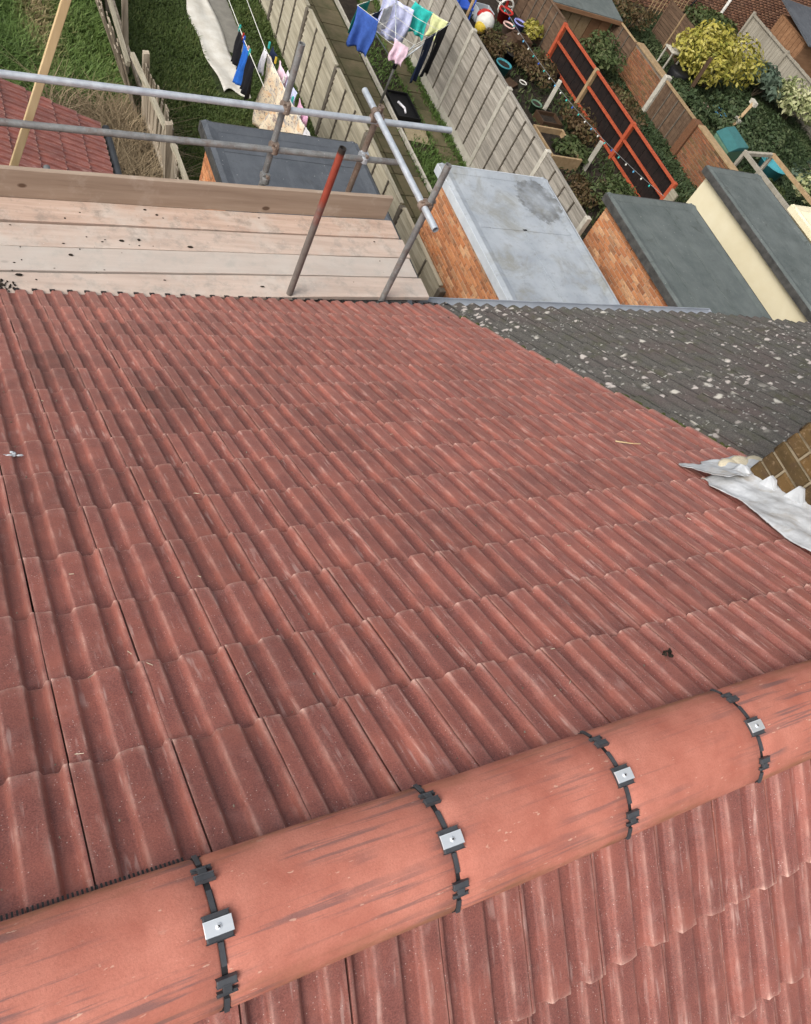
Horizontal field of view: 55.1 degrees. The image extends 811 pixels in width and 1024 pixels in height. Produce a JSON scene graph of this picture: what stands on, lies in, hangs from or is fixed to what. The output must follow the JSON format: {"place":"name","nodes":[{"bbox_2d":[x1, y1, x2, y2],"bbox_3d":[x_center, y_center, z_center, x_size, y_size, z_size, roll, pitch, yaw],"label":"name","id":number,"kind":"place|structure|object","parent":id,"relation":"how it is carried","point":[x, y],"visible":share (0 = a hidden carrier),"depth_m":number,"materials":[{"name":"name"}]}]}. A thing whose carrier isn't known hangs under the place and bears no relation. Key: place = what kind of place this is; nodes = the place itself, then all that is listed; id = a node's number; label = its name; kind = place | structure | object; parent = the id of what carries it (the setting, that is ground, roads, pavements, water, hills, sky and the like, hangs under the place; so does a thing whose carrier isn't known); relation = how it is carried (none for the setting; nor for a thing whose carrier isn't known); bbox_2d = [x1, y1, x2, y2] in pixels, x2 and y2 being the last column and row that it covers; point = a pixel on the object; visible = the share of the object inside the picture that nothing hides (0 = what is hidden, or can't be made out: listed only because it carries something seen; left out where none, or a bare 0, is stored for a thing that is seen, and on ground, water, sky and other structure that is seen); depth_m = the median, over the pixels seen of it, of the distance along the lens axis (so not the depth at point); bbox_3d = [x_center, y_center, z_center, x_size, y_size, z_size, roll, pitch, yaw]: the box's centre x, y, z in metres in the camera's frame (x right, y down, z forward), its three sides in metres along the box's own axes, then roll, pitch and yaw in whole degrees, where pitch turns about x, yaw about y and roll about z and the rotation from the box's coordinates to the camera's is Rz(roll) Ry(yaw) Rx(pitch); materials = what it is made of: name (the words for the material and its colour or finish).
{"place":"outdoors","nodes":[
{"label":"outdoors","id":0,"kind":"place"},
{"bbox_2d":[0,0,152,175],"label":"long grass","id":1,"kind":"structure","parent":0,"point":[21,29],"depth_m":13.24,"materials":[{"name":"plant"}]},
{"bbox_2d":[102,0,316,208],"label":"lawn","id":2,"kind":"structure","parent":0,"point":[227,92],"depth_m":14.62,"materials":[{"name":"plant"}]},
{"bbox_2d":[229,1,309,134],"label":"washing line","id":3,"kind":"object","parent":2,"relation":"on","point":[268,55],"visible":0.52,"depth_m":12.58,"materials":[{"name":"plastic"}]},
{"bbox_2d":[186,0,250,98],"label":"white sheet","id":4,"kind":"object","parent":3,"relation":"hanging from","point":[206,25],"visible":0.91,"depth_m":15.20,"materials":[{"name":"fabric"}]},
{"bbox_2d":[231,29,242,69],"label":"black trousers","id":5,"kind":"object","parent":3,"relation":"hanging from","point":[236,54],"visible":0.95,"depth_m":12.89,"materials":[{"name":"fabric"}]},
{"bbox_2d":[232,42,248,85],"bbox_3d":[-2.702,-7.360,12.823,0.140,0.693,0.346,-7,63,-30],"label":"blue shirt","id":6,"kind":"object","parent":3,"relation":"hanging from","point":[238,78],"visible":0.94,"depth_m":12.80,"materials":[{"name":"fabric"}]},
{"bbox_2d":[239,54,254,99],"bbox_3d":[-2.577,-7.091,12.665,0.139,0.629,0.345,-7,63,-30],"label":"black shirt","id":7,"kind":"object","parent":3,"relation":"hanging from","point":[245,87],"visible":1,"depth_m":12.67,"materials":[{"name":"fabric"}]},
{"bbox_2d":[256,47,266,75],"bbox_3d":[-2.387,-7.492,12.930,0.071,0.442,0.202,-21,70,-35],"label":"white towel","id":8,"kind":"object","parent":3,"relation":"hanging from","point":[261,64],"visible":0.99,"depth_m":12.94,"materials":[{"name":"fabric"}]},
{"bbox_2d":[252,54,304,134],"bbox_3d":[-2.107,-6.436,12.774,0.330,1.186,1.909,-14,66,-33],"label":"floral sheet","id":9,"kind":"object","parent":3,"relation":"hanging from","point":[272,90],"visible":0.49,"depth_m":12.75,"materials":[{"name":"fabric"}]},
{"bbox_2d":[208,0,246,52],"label":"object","id":10,"kind":"structure","parent":0,"point":[224,15],"depth_m":15.85,"materials":[{"name":"fabric"}]},
{"bbox_2d":[308,0,460,223],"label":"garden path","id":11,"kind":"structure","parent":0,"point":[332,25],"depth_m":16.73,"materials":[{"name":"concrete"}]},
{"bbox_2d":[357,0,450,103],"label":"rotary airer","id":12,"kind":"object","parent":11,"relation":"on","point":[394,66],"visible":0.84,"depth_m":15.67,"materials":[{"name":"metal"}]},
{"bbox_2d":[348,0,369,32],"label":"green shirt","id":13,"kind":"object","parent":12,"relation":"hanging from","point":[364,6],"visible":0.41,"depth_m":14.87,"materials":[{"name":"fabric"}]},
{"bbox_2d":[346,6,378,56],"bbox_3d":[-0.825,-9.168,14.879,0.508,0.752,0.138,34,51,-2],"label":"towel","id":14,"kind":"object","parent":12,"relation":"hanging from","point":[362,34],"visible":1,"depth_m":14.85,"materials":[{"name":"fabric"}]},
{"bbox_2d":[377,5,392,31],"bbox_3d":[-0.427,-9.899,15.595,0.113,0.473,0.426,37,50,0],"label":"white shirt","id":15,"kind":"object","parent":12,"relation":"hanging from","point":[385,15],"visible":0.9,"depth_m":15.59,"materials":[{"name":"fabric"}]},
{"bbox_2d":[377,0,413,42],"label":"lavender sheet","id":16,"kind":"object","parent":12,"relation":"hanging from","point":[405,17],"visible":0.66,"depth_m":15.88,"materials":[{"name":"fabric"}]},
{"bbox_2d":[388,38,407,66],"bbox_3d":[-0.145,-8.854,15.009,0.350,0.421,0.112,34,51,-2],"label":"pink shirt","id":17,"kind":"object","parent":12,"relation":"hanging from","point":[398,53],"visible":1,"depth_m":15.00,"materials":[{"name":"fabric"}]},
{"bbox_2d":[408,1,432,40],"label":"teal shirt","id":18,"kind":"object","parent":12,"relation":"hanging from","point":[423,15],"visible":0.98,"depth_m":15.83,"materials":[{"name":"fabric"}]},
{"bbox_2d":[409,32,435,82],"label":"navy jeans","id":19,"kind":"object","parent":12,"relation":"hanging from","point":[423,55],"visible":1,"depth_m":15.51,"materials":[{"name":"fabric"}]},
{"bbox_2d":[419,25,447,76],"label":"black jeans","id":20,"kind":"object","parent":12,"relation":"hanging from","point":[439,36],"visible":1,"depth_m":15.89,"materials":[{"name":"fabric"}]},
{"bbox_2d":[425,13,447,43],"bbox_3d":[0.632,-9.843,15.871,0.379,0.484,0.095,30,51,-5],"label":"yellow shirt","id":21,"kind":"object","parent":12,"relation":"hanging from","point":[437,22],"visible":0.69,"depth_m":15.80,"materials":[{"name":"fabric"}]},
{"bbox_2d":[0,288,810,1023],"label":"terraced house","id":22,"kind":"structure","parent":0,"point":[416,824],"depth_m":2.09,"materials":[{"name":"tile"}]},
{"bbox_2d":[1,365,805,890],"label":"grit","id":23,"kind":"object","parent":22,"relation":"on","point":[295,595],"visible":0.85,"depth_m":2.50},
{"bbox_2d":[311,0,810,220],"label":"ground","id":24,"kind":"structure","parent":0,"point":[433,153],"depth_m":17.09,"materials":[{"name":"soil"}]},
{"bbox_2d":[0,78,125,204],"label":"lean to roof","id":25,"kind":"object","parent":24,"relation":"on","point":[69,151],"visible":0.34,"depth_m":8.91,"materials":[{"name":"tile"}]},
{"bbox_2d":[1,50,204,208],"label":"dry brambles","id":26,"kind":"object","parent":24,"relation":"on","point":[136,159],"visible":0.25,"depth_m":12.36,"materials":[{"name":"plant"}]},
{"bbox_2d":[95,0,192,208],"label":"plank fence","id":27,"kind":"object","parent":24,"relation":"on","point":[169,152],"visible":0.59,"depth_m":12.07,"materials":[{"name":"wood"}]},
{"bbox_2d":[0,41,451,304],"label":"scaffold","id":28,"kind":"object","parent":24,"relation":"on","point":[45,182],"visible":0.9,"depth_m":5.67,"materials":[{"name":"metal"}]},
{"bbox_2d":[9,0,71,165],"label":"timber batten","id":29,"kind":"object","parent":28,"relation":"attached to","point":[52,43],"visible":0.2,"depth_m":5.06,"materials":[{"name":"wood"}]},
{"bbox_2d":[0,197,398,239],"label":"scaffold board","id":30,"kind":"object","parent":28,"relation":"on","point":[26,210],"visible":0.99,"depth_m":5.83,"materials":[{"name":"wood"}]},
{"bbox_2d":[0,222,409,259],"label":"scaffold board","id":31,"kind":"object","parent":28,"relation":"on","point":[38,235],"visible":0.81,"depth_m":5.74,"materials":[{"name":"wood"}]},
{"bbox_2d":[0,246,416,277],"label":"scaffold board","id":32,"kind":"object","parent":28,"relation":"on","point":[81,260],"visible":0.98,"depth_m":5.61,"materials":[{"name":"wood"}]},
{"bbox_2d":[0,272,428,299],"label":"scaffold board","id":33,"kind":"object","parent":28,"relation":"on","point":[325,288],"visible":0.83,"depth_m":5.66,"materials":[{"name":"wood"}]},
{"bbox_2d":[0,209,374,291],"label":"debris","id":34,"kind":"object","parent":33,"relation":"on","point":[20,274],"visible":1,"depth_m":4.99,"materials":[{"name":"soil"}]},
{"bbox_2d":[198,119,418,304],"bbox_3d":[-1.209,-2.272,10.443,2.292,2.331,5.546,-7,63,-30],"label":"flat roof extension","id":35,"kind":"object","parent":24,"relation":"on","point":[233,166],"visible":0.02,"depth_m":10.34,"materials":[{"name":"grey brick"}]},
{"bbox_2d":[258,0,445,296],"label":"panel fence","id":36,"kind":"object","parent":24,"relation":"on","point":[321,83],"visible":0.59,"depth_m":14.32,"materials":[{"name":"wood"}]},
{"bbox_2d":[339,0,401,87],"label":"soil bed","id":37,"kind":"object","parent":24,"relation":"on","point":[349,7],"visible":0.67,"depth_m":17.64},
{"bbox_2d":[334,0,432,193],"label":"edging kerb","id":38,"kind":"structure","parent":24,"relation":"on","point":[386,102],"depth_m":16.48,"materials":[{"name":"concrete"}]},
{"bbox_2d":[385,89,420,122],"bbox_3d":[-0.072,-8.696,16.683,0.550,0.120,0.890,-7,63,-30],"label":"black tray","id":39,"kind":"object","parent":24,"relation":"on","point":[394,97],"visible":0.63,"depth_m":16.66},
{"bbox_2d":[357,0,466,195],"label":"tufted grass","id":40,"kind":"structure","parent":24,"relation":"on","point":[428,167],"depth_m":16.87,"materials":[{"name":"plant"}]},
{"bbox_2d":[404,128,429,143],"bbox_3d":[0.224,-7.973,16.398,0.548,0.001,0.586,0,59,-26],"label":"sand patch","id":41,"kind":"object","parent":24,"relation":"on","point":[410,135],"visible":0.6,"depth_m":16.38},
{"bbox_2d":[377,0,591,235],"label":"panel fence","id":42,"kind":"object","parent":24,"relation":"on","point":[469,90],"visible":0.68,"depth_m":15.93,"materials":[{"name":"wood"}]},
{"bbox_2d":[419,163,619,304],"bbox_3d":[1.845,-2.545,12.134,2.132,2.331,5.346,-7,63,-30],"label":"flat roof extension","id":43,"kind":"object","parent":24,"relation":"on","point":[497,235],"visible":0.27,"depth_m":11.73,"materials":[{"name":"concrete"}]},
{"bbox_2d":[509,0,567,56],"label":"panel fence","id":44,"kind":"object","parent":24,"relation":"on","point":[548,15],"visible":0.83,"depth_m":20.88,"materials":[{"name":"wood"}]},
{"bbox_2d":[463,0,626,240],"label":"soil bed","id":45,"kind":"object","parent":24,"relation":"on","point":[493,4],"depth_m":19.47,"materials":[{"name":"soil"}]},
{"bbox_2d":[457,0,476,19],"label":"garden chair","id":46,"kind":"object","parent":45,"relation":"on","point":[464,4],"visible":0.48,"depth_m":19.66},
{"bbox_2d":[469,2,494,21],"bbox_3d":[2.012,-13.181,20.559,0.500,0.300,0.400,-7,63,-30],"label":"plastic crate","id":47,"kind":"object","parent":45,"relation":"on","point":[478,6],"visible":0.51,"depth_m":20.49,"materials":[{"name":"plastic"}]},
{"bbox_2d":[475,8,494,39],"bbox_3d":[1.986,-12.482,19.864,0.546,0.640,0.586,-7,63,-30],"label":"garden ball","id":48,"kind":"object","parent":45,"relation":"on","point":[485,18],"visible":0.87,"depth_m":19.65,"materials":[{"name":"white plastic"}]},
{"bbox_2d":[478,27,517,58],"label":"dead plant","id":49,"kind":"object","parent":45,"relation":"on","point":[490,40],"visible":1,"depth_m":19.59,"materials":[{"name":"brown plant"}]},
{"bbox_2d":[496,58,511,77],"bbox_3d":[2.382,-10.991,19.295,0.432,0.300,0.421,-7,63,-30],"label":"flower pot","id":50,"kind":"object","parent":45,"relation":"on","point":[504,66],"visible":0.9,"depth_m":19.19,"materials":[{"name":"plastic"}]},
{"bbox_2d":[497,5,513,24],"bbox_3d":[2.657,-13.396,21.007,0.432,0.320,0.421,-7,63,-30],"label":"flower pot","id":51,"kind":"object","parent":45,"relation":"on","point":[502,16],"visible":0.94,"depth_m":20.92,"materials":[{"name":"plastic"}]},
{"bbox_2d":[501,20,514,34],"bbox_3d":[2.692,-12.810,20.663,0.346,0.280,0.337,-7,63,-30],"label":"flower pot","id":52,"kind":"object","parent":45,"relation":"on","point":[507,27],"visible":0.87,"depth_m":20.57,"materials":[{"name":"plastic"}]},
{"bbox_2d":[504,47,519,65],"bbox_3d":[2.684,-11.563,19.822,0.432,0.300,0.421,-7,63,-30],"label":"flower pot","id":53,"kind":"object","parent":45,"relation":"on","point":[508,56],"visible":0.58,"depth_m":19.71,"materials":[{"name":"plastic"}]},
{"bbox_2d":[513,18,524,32],"bbox_3d":[3.021,-13.037,20.950,0.367,0.320,0.358,-7,63,-30],"label":"flower pot","id":54,"kind":"object","parent":45,"relation":"on","point":[519,25],"visible":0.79,"depth_m":20.84,"materials":[{"name":"plastic"}]},
{"bbox_2d":[511,31,532,52],"bbox_3d":[2.988,-12.323,20.449,0.500,0.340,0.400,-7,63,-30],"label":"wooden box","id":55,"kind":"object","parent":45,"relation":"on","point":[527,40],"visible":0.48,"depth_m":20.32,"materials":[{"name":"brown wood"}]},
{"bbox_2d":[497,29,524,46],"bbox_3d":[2.654,-12.219,20.144,0.350,0.198,1.171,43,51,5],"label":"old board","id":56,"kind":"object","parent":55,"relation":"on","point":[519,36],"visible":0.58,"depth_m":20.23,"materials":[{"name":"brown wood"}]},
{"bbox_2d":[523,17,544,42],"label":"flowering plant","id":57,"kind":"object","parent":45,"relation":"on","point":[532,27],"visible":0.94,"depth_m":20.66,"materials":[{"name":"yellow plant"}]},
{"bbox_2d":[511,44,559,88],"bbox_3d":[3.230,-11.246,19.694,1.356,0.619,1.579,31,51,-4],"label":"twiggy plant","id":58,"kind":"object","parent":45,"relation":"on","point":[532,68],"visible":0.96,"depth_m":19.56,"materials":[{"name":"brown plant"}]},
{"bbox_2d":[529,99,541,113],"bbox_3d":[3.145,-9.861,18.965,0.302,0.240,0.295,-7,63,-30],"label":"flower pot","id":59,"kind":"object","parent":45,"relation":"on","point":[535,105],"visible":0.98,"depth_m":18.90,"materials":[{"name":"ceramic"}]},
{"bbox_2d":[463,9,628,237],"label":"weeds","id":60,"kind":"object","parent":45,"relation":"on","point":[609,167],"visible":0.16,"depth_m":19.27,"materials":[{"name":"green plant"}]},
{"bbox_2d":[532,109,562,128],"bbox_3d":[3.451,-9.508,18.909,0.600,0.200,0.450,-7,63,-30],"label":"wooden box","id":61,"kind":"object","parent":45,"relation":"on","point":[546,118],"visible":0.82,"depth_m":18.88,"materials":[{"name":"brown wood"}]},
{"bbox_2d":[543,79,561,110],"bbox_3d":[3.605,-10.244,19.115,0.100,0.754,0.135,23,52,-11],"label":"post stump","id":62,"kind":"object","parent":45,"relation":"on","point":[553,93],"visible":1,"depth_m":19.07,"materials":[{"name":"concrete"}]},
{"bbox_2d":[533,124,582,170],"bbox_3d":[3.497,-8.531,18.222,0.900,0.300,1.100,-7,63,-30],"label":"raised bed","id":63,"kind":"object","parent":45,"relation":"on","point":[546,134],"visible":0.62,"depth_m":18.14,"materials":[{"name":"beige wood"}]},
{"bbox_2d":[466,0,663,195],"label":"string lights","id":64,"kind":"object","parent":45,"relation":"on","point":[469,10],"visible":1,"depth_m":16.19,"materials":[{"name":"plastic"}]},
{"bbox_2d":[550,133,589,165],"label":"leafy weed","id":65,"kind":"object","parent":45,"relation":"on","point":[567,143],"visible":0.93,"depth_m":18.14,"materials":[{"name":"green plant"}]},
{"bbox_2d":[558,99,600,146],"bbox_3d":[4.240,-9.462,19.010,1.102,0.624,1.380,-7,63,-30],"label":"twiggy plant","id":66,"kind":"object","parent":45,"relation":"on","point":[579,123],"visible":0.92,"depth_m":18.81,"materials":[{"name":"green plant"}]},
{"bbox_2d":[564,171,601,208],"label":"dead plant","id":67,"kind":"object","parent":45,"relation":"on","point":[583,191],"visible":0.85,"depth_m":17.36,"materials":[{"name":"brown plant"}]},
{"bbox_2d":[582,140,602,170],"bbox_3d":[4.392,-8.354,18.255,0.100,0.754,0.135,23,52,-11],"label":"post stump","id":68,"kind":"object","parent":45,"relation":"on","point":[595,151],"visible":0.85,"depth_m":18.18,"materials":[{"name":"concrete"}]},
{"bbox_2d":[588,172,638,210],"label":"leafy weed","id":69,"kind":"object","parent":45,"relation":"on","point":[612,187],"visible":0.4,"depth_m":17.60,"materials":[{"name":"green plant"}]},
{"bbox_2d":[553,0,622,46],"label":"shed","id":70,"kind":"structure","parent":24,"relation":"on","point":[585,18],"depth_m":21.68,"materials":[{"name":"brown wood"}]},
{"bbox_2d":[579,28,627,74],"bbox_3d":[5.363,-12.327,21.145,1.463,1.098,1.410,-7,63,-30],"label":"bushy plant","id":71,"kind":"object","parent":24,"relation":"on","point":[604,51],"visible":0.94,"depth_m":20.86,"materials":[{"name":"green plant"}]},
{"bbox_2d":[545,22,677,200],"bbox_3d":[5.021,-9.724,19.296,0.118,1.020,6.370,-7,63,-30],"label":"orange frame fence","id":72,"kind":"object","parent":24,"relation":"on","point":[578,69],"visible":0.76,"depth_m":19.24,"materials":[{"name":"paint"}]},
{"bbox_2d":[607,23,636,72],"bbox_3d":[6.053,-13.256,22.177,0.119,0.968,1.250,-7,63,-30],"label":"panel fence","id":73,"kind":"object","parent":24,"relation":"on","point":[628,42],"visible":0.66,"depth_m":21.95,"materials":[{"name":"beige wood"}]},
{"bbox_2d":[609,82,647,133],"bbox_3d":[5.815,-10.589,20.536,1.175,0.626,2.190,-7,63,-30],"label":"bushy plant","id":74,"kind":"object","parent":24,"relation":"on","point":[627,102],"visible":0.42,"depth_m":20.53,"materials":[{"name":"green plant"}]},
{"bbox_2d":[612,0,657,31],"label":"bare bush","id":75,"kind":"object","parent":24,"relation":"on","point":[636,16],"visible":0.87,"depth_m":23.71,"materials":[{"name":"brown plant"}]},
{"bbox_2d":[657,44,682,68],"bbox_3d":[8.044,-13.815,23.752,0.500,0.620,0.450,-7,63,-30],"label":"garden table","id":76,"kind":"object","parent":24,"relation":"on","point":[673,50],"visible":0.81,"depth_m":23.52,"materials":[{"name":"plastic"}]},
{"bbox_2d":[652,0,694,63],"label":"slatted screen","id":77,"kind":"object","parent":24,"relation":"on","point":[682,23],"visible":0.63,"depth_m":24.50,"materials":[{"name":"beige wood"}]},
{"bbox_2d":[647,0,690,14],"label":"trellis","id":78,"kind":"object","parent":77,"relation":"on","point":[667,5],"visible":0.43,"depth_m":25.40,"materials":[{"name":"beige wood"}]},
{"bbox_2d":[666,64,688,81],"bbox_3d":[8.095,-13.011,23.324,0.640,0.500,0.624,-7,63,-30],"label":"black tub","id":79,"kind":"object","parent":24,"relation":"on","point":[675,70],"visible":0.66,"depth_m":23.08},
{"bbox_2d":[583,192,772,319],"bbox_3d":[4.830,-2.833,13.800,2.232,2.331,5.196,-7,63,-30],"label":"flat roof extension","id":80,"kind":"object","parent":24,"relation":"on","point":[643,251],"visible":0.25,"depth_m":13.37,"materials":[{"name":"grey brick"}]},
{"bbox_2d":[618,42,738,188],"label":"garden wall","id":81,"kind":"structure","parent":24,"relation":"on","point":[693,143],"depth_m":20.80,"materials":[{"name":"brick"}]},
{"bbox_2d":[551,2,810,212],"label":"ground cover","id":82,"kind":"object","parent":24,"relation":"on","point":[648,39],"visible":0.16,"depth_m":23.99,"materials":[{"name":"green plant"}]},
{"bbox_2d":[713,126,748,161],"bbox_3d":[8.968,-10.229,21.788,1.015,0.700,0.792,-21,70,-35],"label":"storage box","id":83,"kind":"object","parent":82,"relation":"on","point":[732,143],"visible":0.66,"depth_m":21.51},
{"bbox_2d":[670,76,714,125],"bbox_3d":[8.293,-11.990,22.691,1.614,0.619,2.273,-7,63,-30],"label":"evergreen shrub","id":84,"kind":"object","parent":24,"relation":"on","point":[692,98],"visible":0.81,"depth_m":22.46,"materials":[{"name":"green plant"}]},
{"bbox_2d":[688,56,712,90],"bbox_3d":[8.537,-12.673,22.814,0.100,1.294,0.308,21,52,-12],"label":"wooden post","id":85,"kind":"object","parent":24,"relation":"on","point":[701,72],"visible":0.56,"depth_m":22.63,"materials":[{"name":"brown wood"}]},
{"bbox_2d":[670,18,768,90],"bbox_3d":[9.485,-13.847,23.719,3.350,1.826,2.690,-7,63,-30],"label":"yellow shrub","id":86,"kind":"object","parent":24,"relation":"on","point":[701,47],"visible":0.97,"depth_m":23.19,"materials":[{"name":"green plant"}]},
{"bbox_2d":[733,98,757,124],"bbox_3d":[9.782,-11.528,22.881,0.285,1.024,1.198,43,51,5],"label":"wooden prop","id":87,"kind":"object","parent":24,"relation":"on","point":[753,102],"visible":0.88,"depth_m":22.80,"materials":[{"name":"beige wood"}]},
{"bbox_2d":[686,165,810,322],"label":"flat roof extension","id":88,"kind":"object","parent":24,"relation":"on","point":[763,240],"visible":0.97,"depth_m":15.28,"materials":[{"name":"paint"}]},
{"bbox_2d":[705,87,805,162],"bbox_3d":[10.532,-11.643,23.499,3.987,0.732,3.402,-7,63,-30],"label":"ivy mound","id":89,"kind":"object","parent":24,"relation":"on","point":[754,125],"visible":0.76,"depth_m":23.28,"materials":[{"name":"green plant"}]},
{"bbox_2d":[736,166,785,208],"bbox_3d":[9.678,-8.654,21.139,1.766,0.667,2.144,-7,63,-30],"label":"evergreen shrub","id":90,"kind":"object","parent":24,"relation":"on","point":[780,190],"visible":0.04,"depth_m":21.29,"materials":[{"name":"green plant"}]},
{"bbox_2d":[741,57,785,104],"bbox_3d":[11.775,-14.131,25.502,1.622,1.110,1.983,-7,63,-30],"label":"grey green shrub","id":91,"kind":"object","parent":24,"relation":"on","point":[769,81],"visible":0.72,"depth_m":25.09,"materials":[{"name":"green plant"}]},
{"bbox_2d":[757,157,784,180],"bbox_3d":[10.506,-9.888,22.492,0.920,0.440,0.920,-7,63,-30],"label":"blue tub","id":92,"kind":"object","parent":24,"relation":"on","point":[773,170],"visible":0.49,"depth_m":22.28,"materials":[{"name":"plastic"}]},
{"bbox_2d":[733,150,810,215],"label":"bed surround","id":93,"kind":"object","parent":24,"relation":"on","point":[749,155],"visible":0.55,"depth_m":20.39,"materials":[{"name":"wood"}]},
{"bbox_2d":[736,11,810,138],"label":"board fence","id":94,"kind":"object","parent":24,"relation":"on","point":[776,52],"visible":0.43,"depth_m":26.64,"materials":[{"name":"beige wood"}]},
{"bbox_2d":[776,75,810,125],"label":"variegated shrub","id":95,"kind":"object","parent":24,"relation":"on","point":[794,100],"visible":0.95,"depth_m":24.94,"materials":[{"name":"beige plant"}]},
{"bbox_2d":[787,204,810,242],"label":"flat roof extension","id":96,"kind":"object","parent":24,"relation":"on","point":[800,216],"visible":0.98,"depth_m":17.32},
{"bbox_2d":[791,160,810,186],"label":"leafy weed","id":97,"kind":"object","parent":24,"relation":"on","point":[795,174],"visible":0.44,"depth_m":23.18,"materials":[{"name":"green plant"}]},
{"bbox_2d":[793,170,810,206],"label":"variegated shrub","id":98,"kind":"object","parent":24,"relation":"on","point":[805,182],"visible":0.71,"depth_m":21.53,"materials":[{"name":"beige plant"}]},
{"bbox_2d":[412,297,810,551],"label":"neighbouring house","id":99,"kind":"structure","parent":0,"point":[741,383],"depth_m":5.87,"materials":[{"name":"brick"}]},
{"bbox_2d":[625,0,810,33],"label":"brick building","id":100,"kind":"structure","parent":0,"point":[768,12],"depth_m":27.94,"materials":[{"name":"brick"}]},
{"bbox_2d":[770,0,810,77],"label":"garden shed","id":101,"kind":"structure","parent":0,"point":[792,34],"depth_m":26.82,"materials":[{"name":"brown brick"}]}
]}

